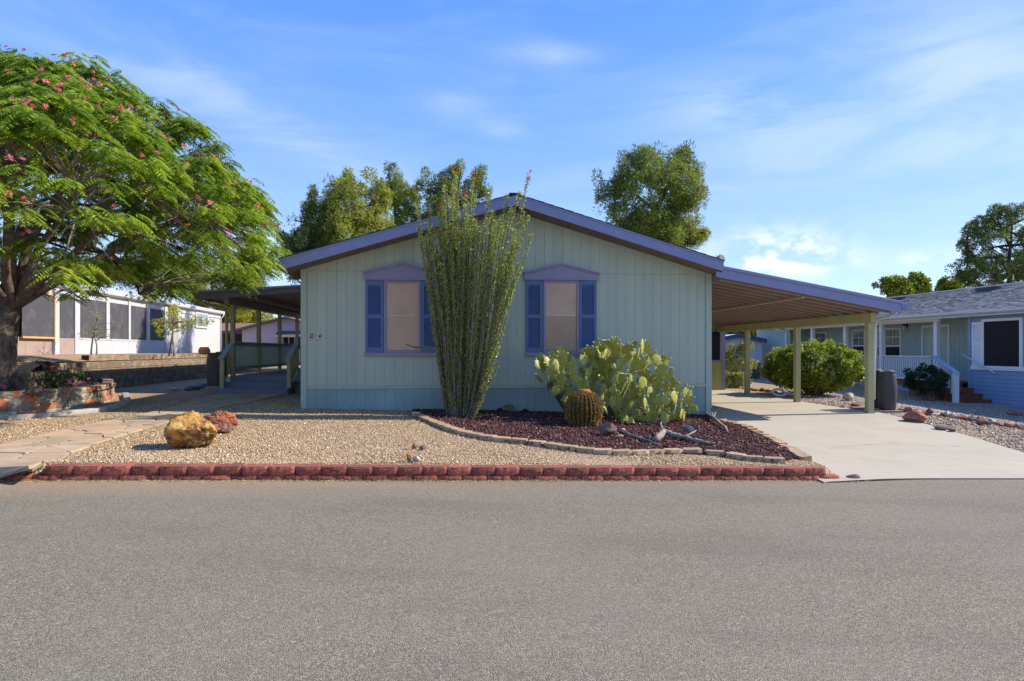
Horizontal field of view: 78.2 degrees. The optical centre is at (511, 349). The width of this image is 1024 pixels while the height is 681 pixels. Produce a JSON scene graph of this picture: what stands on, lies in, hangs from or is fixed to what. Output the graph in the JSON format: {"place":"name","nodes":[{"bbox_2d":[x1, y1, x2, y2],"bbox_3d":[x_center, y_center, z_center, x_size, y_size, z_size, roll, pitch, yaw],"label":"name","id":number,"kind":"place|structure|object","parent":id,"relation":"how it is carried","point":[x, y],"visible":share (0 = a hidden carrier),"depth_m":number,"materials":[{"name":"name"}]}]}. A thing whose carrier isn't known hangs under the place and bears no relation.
{"place":"outdoors","nodes":[
{"label":"outdoors","id":0,"kind":"place"},
{"bbox_2d":[18,352,245,375],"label":"yard ground","id":1,"kind":"structure","parent":0,"point":[26,363],"depth_m":16.41,"materials":[{"name":"beige gravel"}]},
{"bbox_2d":[79,307,121,354],"bbox_3d":[-13.351,-0.603,20.495,1.480,1.642,1.228,0,0,0],"label":"sapling","id":2,"kind":"object","parent":1,"relation":"on","point":[94,334],"visible":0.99,"depth_m":20.52,"materials":[{"name":"green plant"}]},
{"bbox_2d":[0,275,224,354],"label":"white mobile home","id":3,"kind":"object","parent":1,"relation":"on","point":[46,326],"visible":0.68,"depth_m":24.62,"materials":[{"name":"paint"}]},
{"bbox_2d":[167,306,178,352],"bbox_3d":[-16.363,-0.983,30.431,0.070,2.466,1.369,0,0,-7],"label":"door","id":4,"kind":"structure","parent":3,"relation":"in","point":[175,335],"depth_m":30.51,"materials":[{"name":"white paint"}]},
{"bbox_2d":[194,312,207,328],"bbox_3d":[-16.863,-1.590,34.218,0.070,0.836,1.804,0,0,-7],"label":"window","id":5,"kind":"structure","parent":3,"relation":"in","point":[197,325],"depth_m":34.19,"materials":[{"name":"white paint"}]},
{"bbox_2d":[150,303,213,355],"bbox_3d":[-11.246,-0.688,21.520,2.569,1.824,1.265,0,0,0],"label":"sapling","id":6,"kind":"object","parent":1,"relation":"on","point":[172,328],"visible":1,"depth_m":21.47,"materials":[{"name":"green plant"}]},
{"bbox_2d":[0,394,283,478],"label":"garden path","id":7,"kind":"structure","parent":0,"point":[32,453],"depth_m":9.55,"materials":[{"name":"beige stone"}]},
{"bbox_2d":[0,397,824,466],"bbox_3d":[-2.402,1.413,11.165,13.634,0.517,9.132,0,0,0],"label":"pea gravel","id":8,"kind":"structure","parent":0,"point":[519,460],"depth_m":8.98,"materials":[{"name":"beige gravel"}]},
{"bbox_2d":[0,479,1023,680],"bbox_3d":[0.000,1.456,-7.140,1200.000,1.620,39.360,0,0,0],"label":"road","id":9,"kind":"structure","parent":0,"point":[687,580],"depth_m":4.39,"materials":[{"name":"grey asphalt"}]},
{"bbox_2d":[0,479,870,483],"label":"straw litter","id":10,"kind":"object","parent":9,"relation":"on","point":[141,480],"visible":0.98,"depth_m":7.51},
{"bbox_2d":[0,358,1023,479],"bbox_3d":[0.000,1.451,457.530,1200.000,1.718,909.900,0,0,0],"label":"ground","id":11,"kind":"structure","parent":0,"point":[145,395],"depth_m":9.89,"materials":[{"name":"beige gravel"}]},
{"bbox_2d":[0,377,130,419],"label":"block planter","id":12,"kind":"object","parent":11,"relation":"on","point":[21,405],"visible":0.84,"depth_m":12.08,"materials":[{"name":"red-orange brick"},{"name":"soil"},{"name":"pale mortar"}]},
{"bbox_2d":[0,382,11,390],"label":"flowering shrub","id":13,"kind":"object","parent":12,"relation":"in","point":[5,387],"visible":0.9,"depth_m":11.61,"materials":[{"name":"green plant"}]},
{"bbox_2d":[27,388,34,395],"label":"rock","id":14,"kind":"object","parent":12,"relation":"in","point":[29,391],"visible":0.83,"depth_m":11.65,"materials":[{"name":"brown stone"}]},
{"bbox_2d":[32,386,44,396],"bbox_3d":[-8.791,0.774,11.698,0.146,0.214,0.195,0,0,22],"label":"rock","id":15,"kind":"object","parent":12,"relation":"in","point":[38,391],"visible":1,"depth_m":11.66,"materials":[{"name":"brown stone"}]},
{"bbox_2d":[35,371,97,398],"bbox_3d":[-8.345,0.660,11.878,1.195,0.536,0.644,0,0,0],"label":"flowering shrub","id":16,"kind":"object","parent":12,"relation":"in","point":[64,378],"visible":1,"depth_m":11.86,"materials":[{"name":"green plant"}]},
{"bbox_2d":[0,45,292,390],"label":"silk tree","id":17,"kind":"object","parent":12,"relation":"in","point":[64,104],"visible":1,"depth_m":11.30,"materials":[{"name":"green plant"}]},
{"bbox_2d":[41,263,116,288],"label":"pine tree","id":18,"kind":"object","parent":11,"relation":"on","point":[106,286],"visible":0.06,"depth_m":45.97,"materials":[{"name":"green plant"}]},
{"bbox_2d":[20,353,207,388],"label":"timber retaining wall","id":19,"kind":"structure","parent":11,"relation":"on","point":[121,371],"depth_m":19.33,"materials":[{"name":"brown wood"}]},
{"bbox_2d":[31,361,72,384],"bbox_3d":[-11.249,0.561,15.340,0.869,0.563,0.380,0,0,0],"label":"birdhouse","id":20,"kind":"object","parent":19,"relation":"on","point":[44,366],"visible":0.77,"depth_m":15.20,"materials":[{"name":"brown wood"}]},
{"bbox_2d":[198,347,209,353],"bbox_3d":[-10.840,0.038,22.200,0.397,0.260,0.391,0,0,0],"label":"striped pot","id":21,"kind":"object","parent":19,"relation":"on","point":[203,350],"visible":0.96,"depth_m":22.05,"materials":[{"name":"ceramic"}]},
{"bbox_2d":[112,252,207,303],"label":"pine tree","id":22,"kind":"object","parent":11,"relation":"on","point":[195,288],"visible":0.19,"depth_m":47.75,"materials":[{"name":"green plant"}]},
{"bbox_2d":[169,387,179,390],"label":"rock","id":23,"kind":"object","parent":11,"relation":"on","point":[174,388],"visible":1,"depth_m":17.48,"materials":[{"name":"stone"}]},
{"bbox_2d":[163,410,217,447],"bbox_3d":[-4.314,1.065,8.467,0.643,0.508,0.601,0,0,-27],"label":"boulder","id":24,"kind":"object","parent":11,"relation":"on","point":[191,428],"visible":1,"depth_m":8.28,"materials":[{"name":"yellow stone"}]},
{"bbox_2d":[187,384,202,389],"bbox_3d":[-9.140,1.073,18.196,0.494,0.155,0.374,0,0,0],"label":"rock","id":25,"kind":"object","parent":11,"relation":"on","point":[196,386],"visible":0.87,"depth_m":18.06,"materials":[{"name":"grey stone"}]},
{"bbox_2d":[205,386,219,393],"bbox_3d":[-8.025,1.090,17.075,0.388,0.228,0.450,0,0,0],"label":"concrete block stand","id":26,"kind":"object","parent":11,"relation":"on","point":[210,390],"visible":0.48,"depth_m":16.85,"materials":[{"name":"grey concrete"}]},
{"bbox_2d":[206,352,226,385],"bbox_3d":[-8.008,0.515,17.070,0.517,0.921,0.517,0,0,0],"label":"rain barrel","id":27,"kind":"object","parent":26,"relation":"on","point":[212,369],"visible":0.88,"depth_m":16.85,"materials":[{"name":"plastic"}]},
{"bbox_2d":[204,410,238,432],"bbox_3d":[-4.512,1.128,9.792,0.526,0.380,0.388,0,0,-14],"label":"rock","id":28,"kind":"object","parent":11,"relation":"on","point":[223,421],"visible":0.78,"depth_m":9.67,"materials":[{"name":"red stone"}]},
{"bbox_2d":[185,254,267,322],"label":"pine tree","id":29,"kind":"object","parent":11,"relation":"on","point":[241,311],"visible":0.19,"depth_m":51.76,"materials":[{"name":"green plant"}]},
{"bbox_2d":[220,323,255,351],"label":"brown roof house","id":30,"kind":"structure","parent":11,"relation":"on","point":[238,335],"depth_m":47.80,"materials":[{"name":"brown"}]},
{"bbox_2d":[193,285,300,394],"bbox_3d":[-7.112,-0.249,21.768,3.717,3.159,9.950,0,0,-5],"label":"side porch","id":31,"kind":"object","parent":11,"relation":"on","point":[281,301],"visible":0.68,"depth_m":17.70,"materials":[{"name":"green wood"}]},
{"bbox_2d":[226,307,276,322],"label":"pine tree","id":32,"kind":"object","parent":11,"relation":"on","point":[264,317],"visible":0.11,"depth_m":54.26,"materials":[{"name":"green plant"}]},
{"bbox_2d":[236,316,300,362],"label":"grey gable house","id":33,"kind":"structure","parent":11,"relation":"on","point":[269,331],"depth_m":38.00,"materials":[{"name":"white paint"}]},
{"bbox_2d":[269,184,330,284],"bbox_3d":[-9.626,-3.139,28.994,2.472,9.181,2.384,0,0,-40],"label":"pine tree","id":34,"kind":"object","parent":11,"relation":"on","point":[305,231],"visible":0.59,"depth_m":28.69,"materials":[{"name":"green plant"}]},
{"bbox_2d":[307,166,397,249],"bbox_3d":[-7.606,-3.663,30.057,4.052,10.305,3.874,0,0,39],"label":"pine tree","id":35,"kind":"object","parent":11,"relation":"on","point":[359,217],"visible":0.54,"depth_m":29.22,"materials":[{"name":"green plant"}]},
{"bbox_2d":[382,160,424,225],"bbox_3d":[-5.571,-4.376,34.059,2.732,11.793,2.571,0,0,45],"label":"pine tree","id":36,"kind":"object","parent":11,"relation":"on","point":[400,207],"visible":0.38,"depth_m":33.62,"materials":[{"name":"green plant"}]},
{"bbox_2d":[406,451,411,461],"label":"rock","id":37,"kind":"object","parent":11,"relation":"on","point":[409,455],"visible":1,"depth_m":7.90,"materials":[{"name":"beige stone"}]},
{"bbox_2d":[412,456,419,461],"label":"rock","id":38,"kind":"object","parent":11,"relation":"on","point":[416,458],"visible":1,"depth_m":7.88,"materials":[{"name":"stone"}]},
{"bbox_2d":[2,462,839,480],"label":"red block wall","id":39,"kind":"structure","parent":11,"relation":"on","point":[131,471],"depth_m":7.64,"materials":[{"name":"red brick"}]},
{"bbox_2d":[412,158,493,218],"bbox_3d":[-3.178,-4.239,33.051,3.788,11.653,3.737,0,0,-40],"label":"pine tree","id":40,"kind":"object","parent":11,"relation":"on","point":[435,198],"visible":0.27,"depth_m":32.68,"materials":[{"name":"green plant"}]},
{"bbox_2d":[273,193,724,414],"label":"manufactured house","id":41,"kind":"structure","parent":11,"relation":"on","point":[583,281],"depth_m":13.71,"materials":[{"name":"green paint"}]},
{"bbox_2d":[364,280,435,355],"bbox_3d":[-2.350,-0.673,13.512,1.597,1.625,0.047,0,0,-5],"label":"window","id":42,"kind":"structure","parent":41,"relation":"in","point":[402,298],"depth_m":13.52,"materials":[{"name":"beige glass"}]},
{"bbox_2d":[525,280,581,355],"bbox_3d":[1.084,-0.689,13.827,1.603,1.661,0.047,0,0,-5],"label":"window","id":43,"kind":"structure","parent":41,"relation":"in","point":[560,297],"depth_m":13.83,"materials":[{"name":"beige glass"}]},
{"bbox_2d":[410,408,796,461],"bbox_3d":[1.241,1.457,11.398,6.720,0.356,5.460,0,0,0],"label":"lava rock bed","id":44,"kind":"object","parent":11,"relation":"on","point":[604,442],"visible":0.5,"depth_m":10.74,"materials":[{"name":"brown gravel"}]},
{"bbox_2d":[406,166,533,417],"bbox_3d":[-0.834,-1.092,12.311,2.500,4.920,0.943,0,0,0],"label":"ocotillo","id":45,"kind":"object","parent":44,"relation":"on","point":[461,396],"visible":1,"depth_m":12.25,"materials":[{"name":"green plant"}]},
{"bbox_2d":[504,404,515,411],"bbox_3d":[-0.052,1.290,13.553,0.264,0.271,0.227,0,0,-32],"label":"weed","id":46,"kind":"object","parent":44,"relation":"on","point":[507,406],"visible":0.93,"depth_m":13.54,"materials":[{"name":"green plant"}]},
{"bbox_2d":[564,389,603,426],"bbox_3d":[1.344,1.098,11.791,0.772,0.722,0.770,0,0,0],"label":"barrel cactus","id":47,"kind":"object","parent":44,"relation":"on","point":[583,407],"visible":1,"depth_m":11.56,"materials":[{"name":"green plant"}]},
{"bbox_2d":[598,422,616,435],"bbox_3d":[1.604,1.341,10.605,0.301,0.254,0.253,0,0,33],"label":"rock","id":48,"kind":"object","parent":44,"relation":"on","point":[606,428],"visible":0.94,"depth_m":10.52,"materials":[{"name":"grey stone"}]},
{"bbox_2d":[534,336,697,424],"bbox_3d":[2.090,0.630,12.763,3.340,1.807,1.980,0,0,0],"label":"prickly pear","id":49,"kind":"object","parent":44,"relation":"on","point":[596,356],"visible":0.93,"depth_m":12.57,"materials":[{"name":"green plant"}]},
{"bbox_2d":[618,430,658,444],"bbox_3d":[2.038,1.422,10.206,0.084,0.111,1.156,0,0,-22],"label":"driftwood","id":50,"kind":"object","parent":44,"relation":"on","point":[639,438],"visible":0.94,"depth_m":10.21,"materials":[{"name":"grey wood"}]},
{"bbox_2d":[651,421,714,444],"bbox_3d":[2.884,1.382,10.444,0.965,0.220,1.199,0,0,21],"label":"driftwood","id":51,"kind":"object","parent":44,"relation":"on","point":[660,435],"visible":1,"depth_m":10.25,"materials":[{"name":"grey wood"}]},
{"bbox_2d":[682,425,693,432],"bbox_3d":[3.133,1.423,11.227,0.203,0.156,0.135,0,0,32],"label":"rock","id":52,"kind":"object","parent":44,"relation":"on","point":[688,428],"visible":0.84,"depth_m":11.18,"materials":[{"name":"grey stone"}]},
{"bbox_2d":[700,407,728,432],"bbox_3d":[4.019,1.381,12.631,0.391,0.218,2.811,0,0,14],"label":"driftwood","id":53,"kind":"object","parent":44,"relation":"on","point":[712,416],"visible":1,"depth_m":12.63,"materials":[{"name":"grey wood"}]},
{"bbox_2d":[411,412,811,463],"bbox_3d":[1.392,1.480,11.099,6.824,0.450,4.891,0,0,0],"label":"edging stone border","id":54,"kind":"object","parent":11,"relation":"on","point":[799,454],"visible":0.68,"depth_m":9.21,"materials":[{"name":"beige stone"}]},
{"bbox_2d":[591,139,711,245],"bbox_3d":[6.991,-4.296,31.123,5.082,12.189,4.699,0,0,38],"label":"pine tree","id":55,"kind":"object","parent":11,"relation":"on","point":[655,222],"visible":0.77,"depth_m":30.43,"materials":[{"name":"green plant"}]},
{"bbox_2d":[651,212,711,249],"bbox_3d":[8.528,-2.724,33.075,3.999,9.062,2.201,0,0,0],"label":"pine tree","id":56,"kind":"object","parent":11,"relation":"on","point":[696,235],"visible":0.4,"depth_m":32.70,"materials":[{"name":"green plant"}]},
{"bbox_2d":[712,325,724,389],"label":"carport storeroom","id":57,"kind":"structure","parent":11,"relation":"on","point":[718,360],"depth_m":22.87,"materials":[{"name":"green paint"}]},
{"bbox_2d":[712,330,721,360],"bbox_3d":[6.777,-0.134,22.802,1.700,1.126,0.050,0,0,-5],"label":"window","id":58,"kind":"structure","parent":57,"relation":"in","point":[716,336],"depth_m":22.85,"materials":[{"name":"black glass"}]},
{"bbox_2d":[725,370,743,387],"bbox_3d":[8.607,1.203,24.533,1.118,0.830,1.165,0,0,16],"label":"green shrub","id":59,"kind":"object","parent":11,"relation":"on","point":[732,377],"visible":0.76,"depth_m":24.20,"materials":[{"name":"green plant"}]},
{"bbox_2d":[725,330,756,336],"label":"leafy tree","id":60,"kind":"object","parent":11,"relation":"on","point":[753,332],"visible":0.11,"depth_m":57.46,"materials":[{"name":"green plant"}]},
{"bbox_2d":[725,341,758,383],"bbox_3d":[9.577,0.633,26.978,1.903,2.073,1.582,0,0,25],"label":"green shrub","id":61,"kind":"object","parent":11,"relation":"on","point":[733,362],"visible":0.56,"depth_m":26.70,"materials":[{"name":"green plant"}]},
{"bbox_2d":[725,333,766,371],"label":"pale blue house","id":62,"kind":"structure","parent":11,"relation":"on","point":[756,353],"depth_m":34.98,"materials":[{"name":"white paint"}]},
{"bbox_2d":[750,363,761,377],"bbox_3d":[11.908,1.022,31.300,0.700,0.750,0.680,0,0,0],"label":"dark bin","id":63,"kind":"object","parent":11,"relation":"on","point":[755,373],"visible":0.32,"depth_m":31.00,"materials":[{"name":"plastic"}]},
{"bbox_2d":[735,386,803,392],"bbox_3d":[9.108,1.440,22.577,1.313,0.166,3.473,0,0,-35],"label":"red rock edging","id":64,"kind":"object","parent":11,"relation":"on","point":[760,389],"visible":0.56,"depth_m":22.25,"materials":[{"name":"stone"}]},
{"bbox_2d":[771,388,792,395],"bbox_3d":[8.705,1.362,20.000,0.944,0.269,0.269,0,0,0],"label":"hose coil","id":65,"kind":"object","parent":11,"relation":"on","point":[783,391],"visible":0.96,"depth_m":19.96,"materials":[{"name":"white rubber"}]},
{"bbox_2d":[758,338,864,395],"bbox_3d":[9.684,0.600,20.540,3.375,1.942,3.047,0,0,0],"label":"round bush","id":66,"kind":"object","parent":11,"relation":"on","point":[846,364],"visible":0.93,"depth_m":19.77,"materials":[{"name":"green plant"}]},
{"bbox_2d":[843,393,853,400],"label":"rock","id":67,"kind":"object","parent":11,"relation":"on","point":[848,396],"visible":1,"depth_m":18.14,"materials":[{"name":"stone"}]},
{"bbox_2d":[849,407,902,412],"bbox_3d":[8.774,1.467,15.210,0.680,0.088,1.080,0,0,0],"label":"concrete block stand","id":68,"kind":"object","parent":11,"relation":"on","point":[879,411],"visible":0.39,"depth_m":14.73,"materials":[{"name":"grey concrete"}]},
{"bbox_2d":[874,369,883,408],"bbox_3d":[8.855,0.949,15.370,0.423,0.948,0.423,0,0,0],"label":"rain barrel","id":69,"kind":"object","parent":68,"relation":"on","point":[876,401],"visible":0.1,"depth_m":15.20,"materials":[{"name":"plastic"}]},
{"bbox_2d":[877,370,896,409],"bbox_3d":[8.898,0.954,14.950,0.423,0.938,0.423,0,0,0],"label":"rain barrel","id":70,"kind":"object","parent":68,"relation":"on","point":[887,390],"visible":1,"depth_m":14.79,"materials":[{"name":"plastic"}]},
{"bbox_2d":[757,281,1023,407],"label":"blue neighbour house","id":71,"kind":"structure","parent":11,"relation":"on","point":[983,325],"depth_m":24.30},
{"bbox_2d":[815,332,825,342],"bbox_3d":[16.221,-0.345,33.385,0.038,1.151,1.374,0,0,-7],"label":"window","id":72,"kind":"structure","parent":71,"relation":"in","point":[820,336],"depth_m":33.18,"materials":[{"name":"white glass"}]},
{"bbox_2d":[852,329,864,357],"bbox_3d":[16.599,-0.281,30.186,0.038,1.353,0.937,0,0,-7],"label":"window","id":73,"kind":"structure","parent":71,"relation":"in","point":[858,336],"depth_m":30.12,"materials":[{"name":"white glass"}]},
{"bbox_2d":[885,328,901,359],"bbox_3d":[16.878,-0.260,27.929,0.038,1.406,1.015,0,0,-7],"label":"window","id":74,"kind":"structure","parent":71,"relation":"in","point":[893,336],"depth_m":27.88,"materials":[{"name":"white glass"}]},
{"bbox_2d":[927,327,947,377],"bbox_3d":[17.149,0.164,25.441,0.068,2.130,1.036,0,0,-7],"label":"door","id":75,"kind":"structure","parent":71,"relation":"in","point":[943,330],"depth_m":25.23,"materials":[{"name":"grey paint"}]},
{"bbox_2d":[981,317,1022,369],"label":"window","id":76,"kind":"structure","parent":71,"relation":"in","point":[1001,338],"depth_m":20.78,"materials":[{"name":"black glass"}]},
{"bbox_2d":[871,270,934,296],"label":"leafy tree","id":77,"kind":"object","parent":11,"relation":"on","point":[914,282],"visible":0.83,"depth_m":43.58,"materials":[{"name":"green plant"}]},
{"bbox_2d":[902,410,927,422],"bbox_3d":[8.658,1.446,13.547,0.456,0.294,0.327,0,0,40],"label":"rock","id":78,"kind":"object","parent":11,"relation":"on","point":[916,416],"visible":0.93,"depth_m":13.44,"materials":[{"name":"red stone"}]},
{"bbox_2d":[902,363,950,400],"bbox_3d":[14.414,1.133,22.036,1.430,1.398,1.480,0,0,0],"label":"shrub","id":79,"kind":"object","parent":11,"relation":"on","point":[938,379],"visible":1,"depth_m":21.76,"materials":[{"name":"green plant"}]},
{"bbox_2d":[915,387,943,400],"bbox_3d":[14.442,1.549,21.828,0.919,0.579,0.756,0,0,25],"label":"dark shrub","id":80,"kind":"object","parent":11,"relation":"on","point":[933,395],"visible":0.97,"depth_m":21.70,"materials":[{"name":"green plant"}]},
{"bbox_2d":[934,275,963,291],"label":"leafy tree","id":81,"kind":"object","parent":11,"relation":"on","point":[944,283],"visible":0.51,"depth_m":44.67,"materials":[{"name":"green plant"}]},
{"bbox_2d":[909,354,995,403],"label":"porch stairs","id":82,"kind":"structure","parent":11,"relation":"on","point":[954,390],"depth_m":21.66,"materials":[{"name":"red wood"}]},
{"bbox_2d":[896,407,1023,428],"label":"red rock edging","id":83,"kind":"object","parent":11,"relation":"on","point":[972,417],"visible":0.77,"depth_m":13.95,"materials":[{"name":"stone"}]},
{"bbox_2d":[943,202,1023,288],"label":"pine tree","id":84,"kind":"object","parent":11,"relation":"on","point":[1008,264],"visible":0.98,"depth_m":41.78,"materials":[{"name":"green plant"}]},
{"bbox_2d":[1006,411,1023,415],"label":"red rock edging","id":85,"kind":"object","parent":11,"relation":"on","point":[1017,413],"visible":1,"depth_m":18.25,"materials":[{"name":"stone"}]},
{"bbox_2d":[0,0,1023,318],"label":"sky","id":86,"kind":"structure","parent":0,"point":[849,145],"materials":[{"name":"blue"}]},
{"bbox_2d":[712,390,1023,482],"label":"driveway","id":87,"kind":"structure","parent":0,"point":[842,443],"depth_m":11.25,"materials":[{"name":"concrete"}]},
{"bbox_2d":[712,266,907,412],"bbox_3d":[6.128,-0.154,18.838,4.390,3.315,10.205,0,0,-5],"label":"carport","id":88,"kind":"object","parent":87,"relation":"on","point":[746,301],"visible":0.7,"depth_m":14.91,"materials":[{"name":"brown metal"}]},
{"bbox_2d":[846,474,859,477],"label":"rock","id":89,"kind":"object","parent":87,"relation":"on","point":[853,476],"visible":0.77,"depth_m":8.56,"materials":[{"name":"grey stone"}]},
{"bbox_2d":[933,425,948,429],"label":"rock","id":90,"kind":"object","parent":87,"relation":"on","point":[939,427],"visible":1,"depth_m":12.61,"materials":[{"name":"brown stone"}]},
{"bbox_2d":[801,391,1023,451],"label":"river gravel","id":91,"kind":"structure","parent":0,"point":[904,403],"depth_m":17.16,"materials":[{"name":"grey gravel"}]},
{"bbox_2d":[851,403,859,406],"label":"rock","id":92,"kind":"object","parent":91,"relation":"on","point":[855,404],"visible":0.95,"depth_m":16.09,"materials":[{"name":"red stone"}]},
{"bbox_2d":[975,418,990,424],"bbox_3d":[9.992,1.530,13.421,0.273,0.132,0.208,0,0,0],"label":"rock","id":93,"kind":"object","parent":91,"relation":"on","point":[981,421],"visible":1,"depth_m":13.35,"materials":[{"name":"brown stone"}]},
{"bbox_2d":[949,403,1023,412],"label":"neighbour walk","id":94,"kind":"structure","parent":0,"point":[998,406],"depth_m":20.12,"materials":[{"name":"concrete"}]}
]}

